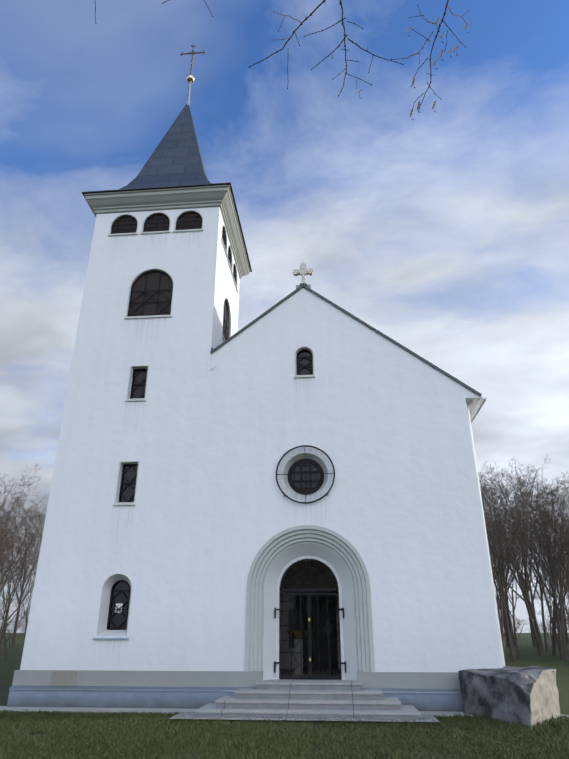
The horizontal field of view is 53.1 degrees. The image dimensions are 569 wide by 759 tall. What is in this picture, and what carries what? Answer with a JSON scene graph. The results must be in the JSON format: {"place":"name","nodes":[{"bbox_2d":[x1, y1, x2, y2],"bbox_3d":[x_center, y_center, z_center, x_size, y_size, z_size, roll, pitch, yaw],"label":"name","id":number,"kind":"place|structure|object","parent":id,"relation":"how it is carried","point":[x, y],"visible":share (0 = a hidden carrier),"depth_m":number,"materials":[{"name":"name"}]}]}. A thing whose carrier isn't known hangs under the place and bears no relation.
{"place":"outdoors","nodes":[
{"label":"outdoors","id":0,"kind":"place"},
{"bbox_2d":[95,0,468,119],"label":"tree branches","id":1,"kind":"object","parent":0,"point":[345,35],"visible":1,"depth_m":3.17,"materials":[{"name":"black plant"}]},
{"bbox_2d":[0,633,568,758],"bbox_3d":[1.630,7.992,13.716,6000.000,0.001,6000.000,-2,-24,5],"label":"terrain","id":2,"kind":"structure","parent":0,"point":[529,654],"depth_m":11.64,"materials":[{"name":"green plant"}]},
{"bbox_2d":[0,626,20,653],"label":"undergrowth shrub","id":3,"kind":"object","parent":2,"relation":"on","point":[8,635],"visible":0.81,"depth_m":49.12,"materials":[{"name":"brown plant"}]},
{"bbox_2d":[1,617,25,647],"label":"undergrowth shrub","id":4,"kind":"object","parent":2,"relation":"on","point":[10,628],"visible":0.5,"depth_m":70.79,"materials":[{"name":"brown plant"}]},
{"bbox_2d":[0,516,27,539],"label":"winter tree","id":5,"kind":"object","parent":2,"relation":"on","point":[11,526],"visible":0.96,"depth_m":51.97,"materials":[{"name":"brown plant"}]},
{"bbox_2d":[0,479,31,553],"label":"winter tree","id":6,"kind":"object","parent":2,"relation":"on","point":[12,517],"visible":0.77,"depth_m":69.65,"materials":[{"name":"brown plant"}]},
{"bbox_2d":[0,556,31,625],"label":"winter tree","id":7,"kind":"object","parent":2,"relation":"on","point":[10,590],"visible":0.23,"depth_m":142.52,"materials":[{"name":"brown plant"}]},
{"bbox_2d":[0,579,34,660],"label":"tree","id":8,"kind":"object","parent":2,"relation":"on","point":[5,640],"visible":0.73,"depth_m":38.68,"materials":[{"name":"brown plant"}]},
{"bbox_2d":[1,571,35,639],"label":"winter tree","id":9,"kind":"object","parent":2,"relation":"on","point":[26,597],"visible":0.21,"depth_m":143.26,"materials":[{"name":"brown plant"}]},
{"bbox_2d":[8,610,28,634],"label":"undergrowth shrub","id":10,"kind":"object","parent":2,"relation":"on","point":[22,619],"visible":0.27,"depth_m":94.31,"materials":[{"name":"brown plant"}]},
{"bbox_2d":[0,505,38,591],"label":"winter tree","id":11,"kind":"object","parent":2,"relation":"on","point":[5,581],"visible":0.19,"depth_m":79.31,"materials":[{"name":"brown plant"}]},
{"bbox_2d":[0,524,38,592],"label":"winter tree","id":12,"kind":"object","parent":2,"relation":"on","point":[13,558],"visible":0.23,"depth_m":83.07,"materials":[{"name":"brown plant"}]},
{"bbox_2d":[9,609,29,639],"bbox_3d":[-16.563,17.250,38.166,4.384,3.605,4.113,3,-24,-7],"label":"undergrowth shrub","id":13,"kind":"object","parent":2,"relation":"on","point":[21,623],"visible":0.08,"depth_m":38.45,"materials":[{"name":"brown plant"}]},
{"bbox_2d":[0,464,41,568],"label":"winter tree","id":14,"kind":"object","parent":2,"relation":"on","point":[9,493],"visible":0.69,"depth_m":69.25,"materials":[{"name":"brown plant"}]},
{"bbox_2d":[0,502,41,584],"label":"winter tree","id":15,"kind":"object","parent":2,"relation":"on","point":[18,539],"visible":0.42,"depth_m":75.73,"materials":[{"name":"brown plant"}]},
{"bbox_2d":[0,524,41,592],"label":"winter tree","id":16,"kind":"object","parent":2,"relation":"on","point":[17,565],"visible":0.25,"depth_m":88.26,"materials":[{"name":"brown plant"}]},
{"bbox_2d":[0,499,44,652],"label":"winter tree","id":17,"kind":"object","parent":2,"relation":"on","point":[19,574],"visible":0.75,"depth_m":46.33,"materials":[{"name":"brown plant"}]},
{"bbox_2d":[0,494,47,647],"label":"winter tree","id":18,"kind":"object","parent":2,"relation":"on","point":[21,585],"visible":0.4,"depth_m":71.07,"materials":[{"name":"brown plant"}]},
{"bbox_2d":[18,527,39,596],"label":"winter tree","id":19,"kind":"object","parent":2,"relation":"on","point":[32,565],"depth_m":109.66,"materials":[{"name":"brown plant"}]},
{"bbox_2d":[14,494,44,550],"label":"winter tree","id":20,"kind":"object","parent":2,"relation":"on","point":[33,520],"visible":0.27,"depth_m":77.25,"materials":[{"name":"brown plant"}]},
{"bbox_2d":[19,506,45,562],"bbox_3d":[-15.856,14.325,40.641,4.688,10.535,5.763,-17,-29,34],"label":"winter tree","id":21,"kind":"object","parent":2,"relation":"on","point":[38,534],"visible":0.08,"depth_m":40.66,"materials":[{"name":"brown plant"}]},
{"bbox_2d":[0,706,471,721],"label":"cobble apron","id":22,"kind":"object","parent":2,"relation":"on","point":[426,716],"visible":0.36,"depth_m":13.10,"materials":[{"name":"stone"}]},
{"bbox_2d":[7,670,463,711],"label":"plinth","id":23,"kind":"structure","parent":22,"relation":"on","point":[429,691],"depth_m":14.17,"materials":[{"name":"grey stone"}]},
{"bbox_2d":[50,671,76,685],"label":"stone block","id":24,"kind":"structure","parent":23,"relation":"attached to","point":[63,678],"depth_m":14.51,"materials":[{"name":"stone"}]},
{"bbox_2d":[195,679,420,718],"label":"entrance steps","id":25,"kind":"structure","parent":22,"relation":"on","point":[286,698],"depth_m":12.90,"materials":[{"name":"stone"}]},
{"bbox_2d":[20,207,502,671],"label":"church walls","id":26,"kind":"structure","parent":2,"relation":"on","point":[185,467],"depth_m":16.35,"materials":[{"name":"white paint"}]},
{"bbox_2d":[115,603,122,612],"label":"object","id":27,"kind":"structure","parent":26,"relation":"attached to","point":[118,605],"depth_m":15.48,"materials":[{"name":"white paper"}]},
{"bbox_2d":[84,185,250,278],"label":"tower cornice","id":28,"kind":"structure","parent":26,"relation":"on","point":[220,196],"depth_m":20.56,"materials":[{"name":"white paint"}]},
{"bbox_2d":[82,105,251,271],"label":"tower roof","id":29,"kind":"structure","parent":28,"relation":"on","point":[175,159],"depth_m":22.87,"materials":[{"name":"metal"}]},
{"bbox_2d":[180,44,204,105],"bbox_3d":[-4.387,-14.258,26.666,1.240,4.180,0.410,-2,-24,5],"label":"cross finial","id":30,"kind":"object","parent":29,"relation":"on","point":[190,79],"visible":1,"depth_m":26.45,"materials":[{"name":"grey metal"}]},
{"bbox_2d":[293,262,313,288],"bbox_3d":[0.637,-3.305,19.113,0.720,1.430,0.480,-2,-24,5],"label":"stone cross","id":31,"kind":"object","parent":26,"relation":"attached to","point":[303,271],"visible":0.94,"depth_m":19.19,"materials":[{"name":"grey stone"}]},
{"bbox_2d":[276,445,334,503],"bbox_3d":[0.590,2.679,16.117,1.678,1.678,0.118,-2,-24,5],"label":"round window","id":32,"kind":"structure","parent":26,"relation":"attached to","point":[307,474],"depth_m":16.06,"materials":[{"name":"black metal"}]},
{"bbox_2d":[244,525,374,680],"bbox_3d":[0.640,5.839,15.089,3.240,3.790,0.655,-2,-24,5],"label":"portal and gate","id":33,"kind":"object","parent":26,"relation":"attached to","point":[279,555],"visible":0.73,"depth_m":15.06,"materials":[{"name":"white paint"}]},
{"bbox_2d":[280,560,340,676],"bbox_3d":[0.869,6.901,17.470,4.400,3.760,4.580,-2,-24,5],"label":"vestibule interior","id":34,"kind":"object","parent":26,"relation":"in","point":[333,664],"visible":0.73,"depth_m":19.28,"materials":[{"name":"grey stone"}]},
{"bbox_2d":[210,283,504,665],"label":"nave roof gutters","id":35,"kind":"object","parent":26,"relation":"on","point":[473,397],"visible":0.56,"depth_m":16.96,"materials":[{"name":"metal"}]},
{"bbox_2d":[16,717,508,756],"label":"fallen leaves","id":36,"kind":"object","parent":2,"relation":"on","point":[203,751],"visible":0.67,"depth_m":9.95,"materials":[{"name":"brown plant"}]},
{"bbox_2d":[481,471,505,557],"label":"winter tree","id":37,"kind":"object","parent":2,"relation":"on","point":[487,504],"visible":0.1,"depth_m":66.08,"materials":[{"name":"brown plant"}]},
{"bbox_2d":[486,519,515,589],"bbox_3d":[15.830,15.466,44.207,6.915,11.393,5.552,1,-24,-3],"label":"winter tree","id":38,"kind":"object","parent":2,"relation":"on","point":[498,557],"visible":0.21,"depth_m":44.82,"materials":[{"name":"brown plant"}]},
{"bbox_2d":[492,546,517,616],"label":"winter tree","id":39,"kind":"object","parent":2,"relation":"on","point":[503,586],"visible":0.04,"depth_m":96.16,"materials":[{"name":"brown plant"}]},
{"bbox_2d":[497,603,512,633],"bbox_3d":[22.136,24.899,57.657,4.182,5.504,6.107,-1,-24,2],"label":"undergrowth shrub","id":40,"kind":"object","parent":2,"relation":"on","point":[504,619],"visible":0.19,"depth_m":58.72,"materials":[{"name":"brown plant"}]},
{"bbox_2d":[482,496,533,646],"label":"winter tree","id":41,"kind":"object","parent":2,"relation":"on","point":[509,573],"visible":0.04,"depth_m":77.37,"materials":[{"name":"brown plant"}]},
{"bbox_2d":[458,666,559,728],"bbox_3d":[5.162,7.207,13.131,1.946,1.060,3.282,-18,-30,35],"label":"granite memorial block","id":42,"kind":"object","parent":2,"relation":"on","point":[528,696],"depth_m":12.34,"materials":[{"name":"grey stone"}]},
{"bbox_2d":[489,524,528,646],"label":"winter tree","id":43,"kind":"object","parent":2,"relation":"on","point":[507,643],"visible":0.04,"depth_m":76.26,"materials":[{"name":"brown plant"}]},
{"bbox_2d":[483,497,536,661],"bbox_3d":[14.233,13.247,38.742,7.175,11.002,4.106,-20,-31,38],"label":"winter tree","id":44,"kind":"object","parent":2,"relation":"on","point":[505,615],"visible":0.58,"depth_m":38.36,"materials":[{"name":"brown plant"}]},
{"bbox_2d":[479,465,542,648],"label":"winter tree","id":45,"kind":"object","parent":2,"relation":"on","point":[506,579],"visible":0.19,"depth_m":69.11,"materials":[{"name":"brown plant"}]},
{"bbox_2d":[487,522,539,657],"bbox_3d":[16.930,16.583,45.840,5.826,10.626,5.517,0,-24,0],"label":"winter tree","id":46,"kind":"object","parent":2,"relation":"on","point":[514,626],"visible":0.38,"depth_m":44.47,"materials":[{"name":"brown plant"}]},
{"bbox_2d":[479,458,551,646],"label":"winter tree","id":47,"kind":"object","parent":2,"relation":"on","point":[532,634],"visible":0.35,"depth_m":78.25,"materials":[{"name":"brown plant"}]},
{"bbox_2d":[499,612,537,655],"bbox_3d":[18.929,21.317,47.512,4.185,3.772,2.866,-2,-24,5],"label":"undergrowth shrub","id":48,"kind":"object","parent":2,"relation":"on","point":[516,629],"visible":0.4,"depth_m":47.16,"materials":[{"name":"brown plant"}]},
{"bbox_2d":[482,495,556,659],"bbox_3d":[14.758,12.463,38.189,7.006,11.988,5.973,-8,-25,18],"label":"winter tree","id":49,"kind":"object","parent":2,"relation":"on","point":[500,590],"visible":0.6,"depth_m":38.16,"materials":[{"name":"brown plant"}]},
{"bbox_2d":[480,454,559,654],"bbox_3d":[20.380,16.091,52.517,10.251,17.109,9.105,0,-24,-1],"label":"winter tree","id":50,"kind":"object","parent":2,"relation":"on","point":[530,615],"visible":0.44,"depth_m":52.10,"materials":[{"name":"brown plant"}]},
{"bbox_2d":[478,472,563,650],"bbox_3d":[25.554,20.031,65.448,15.546,20.459,12.598,-21,-32,39],"label":"winter tree","id":51,"kind":"object","parent":2,"relation":"on","point":[534,618],"visible":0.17,"depth_m":62.75,"materials":[{"name":"brown plant"}]},
{"bbox_2d":[479,461,568,655],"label":"winter tree","id":52,"kind":"object","parent":2,"relation":"on","point":[554,651],"visible":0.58,"depth_m":48.24,"materials":[{"name":"brown plant"}]},
{"bbox_2d":[483,474,568,652],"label":"winter tree","id":53,"kind":"object","parent":2,"relation":"on","point":[544,626],"visible":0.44,"depth_m":55.67,"materials":[{"name":"brown plant"}]},
{"bbox_2d":[496,496,563,649],"bbox_3d":[26.119,19.807,59.920,9.880,16.305,7.188,18,-30,-35],"label":"winter tree","id":54,"kind":"object","parent":2,"relation":"on","point":[547,601],"visible":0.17,"depth_m":59.36,"materials":[{"name":"brown plant"}]},
{"bbox_2d":[499,487,566,615],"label":"winter tree","id":55,"kind":"object","parent":2,"relation":"on","point":[532,597],"visible":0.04,"depth_m":77.08,"materials":[{"name":"brown plant"}]},
{"bbox_2d":[509,491,568,659],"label":"winter tree","id":56,"kind":"object","parent":2,"relation":"on","point":[557,619],"visible":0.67,"depth_m":42.53,"materials":[{"name":"brown plant"}]},
{"bbox_2d":[514,473,568,660],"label":"winter tree","id":57,"kind":"object","parent":2,"relation":"on","point":[560,609],"visible":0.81,"depth_m":41.65,"materials":[{"name":"brown plant"}]},
{"bbox_2d":[520,490,568,591],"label":"winter tree","id":58,"kind":"object","parent":2,"relation":"on","point":[560,506],"visible":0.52,"depth_m":45.53,"materials":[{"name":"brown plant"}]},
{"bbox_2d":[538,623,551,641],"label":"undergrowth shrub","id":59,"kind":"object","parent":2,"relation":"on","point":[546,629],"visible":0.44,"depth_m":116.23,"materials":[{"name":"brown plant"}]},
{"bbox_2d":[526,478,568,558],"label":"winter tree","id":60,"kind":"object","parent":2,"relation":"on","point":[555,516],"visible":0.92,"depth_m":41.31,"materials":[{"name":"brown plant"}]},
{"bbox_2d":[528,595,568,629],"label":"undergrowth shrub","id":61,"kind":"object","parent":2,"relation":"on","point":[547,610],"visible":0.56,"depth_m":49.31,"materials":[{"name":"brown plant"}]},
{"bbox_2d":[530,602,568,656],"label":"undergrowth shrub","id":62,"kind":"object","parent":2,"relation":"on","point":[554,626],"visible":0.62,"depth_m":45.59,"materials":[{"name":"brown plant"}]},
{"bbox_2d":[530,498,568,556],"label":"winter tree","id":63,"kind":"object","parent":2,"relation":"on","point":[557,521],"visible":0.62,"depth_m":44.72,"materials":[{"name":"brown plant"}]},
{"bbox_2d":[532,554,566,640],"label":"winter tree","id":64,"kind":"object","parent":2,"relation":"on","point":[550,599],"visible":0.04,"depth_m":126.11,"materials":[{"name":"brown plant"}]},
{"bbox_2d":[532,507,568,643],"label":"winter tree","id":65,"kind":"object","parent":2,"relation":"on","point":[566,636],"visible":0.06,"depth_m":97.42,"materials":[{"name":"brown plant"}]},
{"bbox_2d":[533,551,568,618],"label":"winter tree","id":66,"kind":"object","parent":2,"relation":"on","point":[548,583],"visible":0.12,"depth_m":99.69,"materials":[{"name":"brown plant"}]},
{"bbox_2d":[541,556,568,616],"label":"winter tree","id":67,"kind":"object","parent":2,"relation":"on","point":[559,591],"visible":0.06,"depth_m":125.70,"materials":[{"name":"brown plant"}]},
{"bbox_2d":[546,603,568,621],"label":"undergrowth shrub","id":68,"kind":"object","parent":2,"relation":"on","point":[566,610],"visible":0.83,"depth_m":40.27,"materials":[{"name":"brown plant"}]},
{"bbox_2d":[546,487,568,554],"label":"winter tree","id":69,"kind":"object","parent":2,"relation":"on","point":[558,503],"visible":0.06,"depth_m":62.11,"materials":[{"name":"brown plant"}]},
{"bbox_2d":[548,519,568,592],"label":"winter tree","id":70,"kind":"object","parent":2,"relation":"on","point":[565,550],"visible":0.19,"depth_m":54.09,"materials":[{"name":"brown plant"}]},
{"bbox_2d":[0,0,568,632],"label":"sky","id":71,"kind":"structure","parent":0,"point":[444,231],"materials":[{"name":"blue"}]}
]}

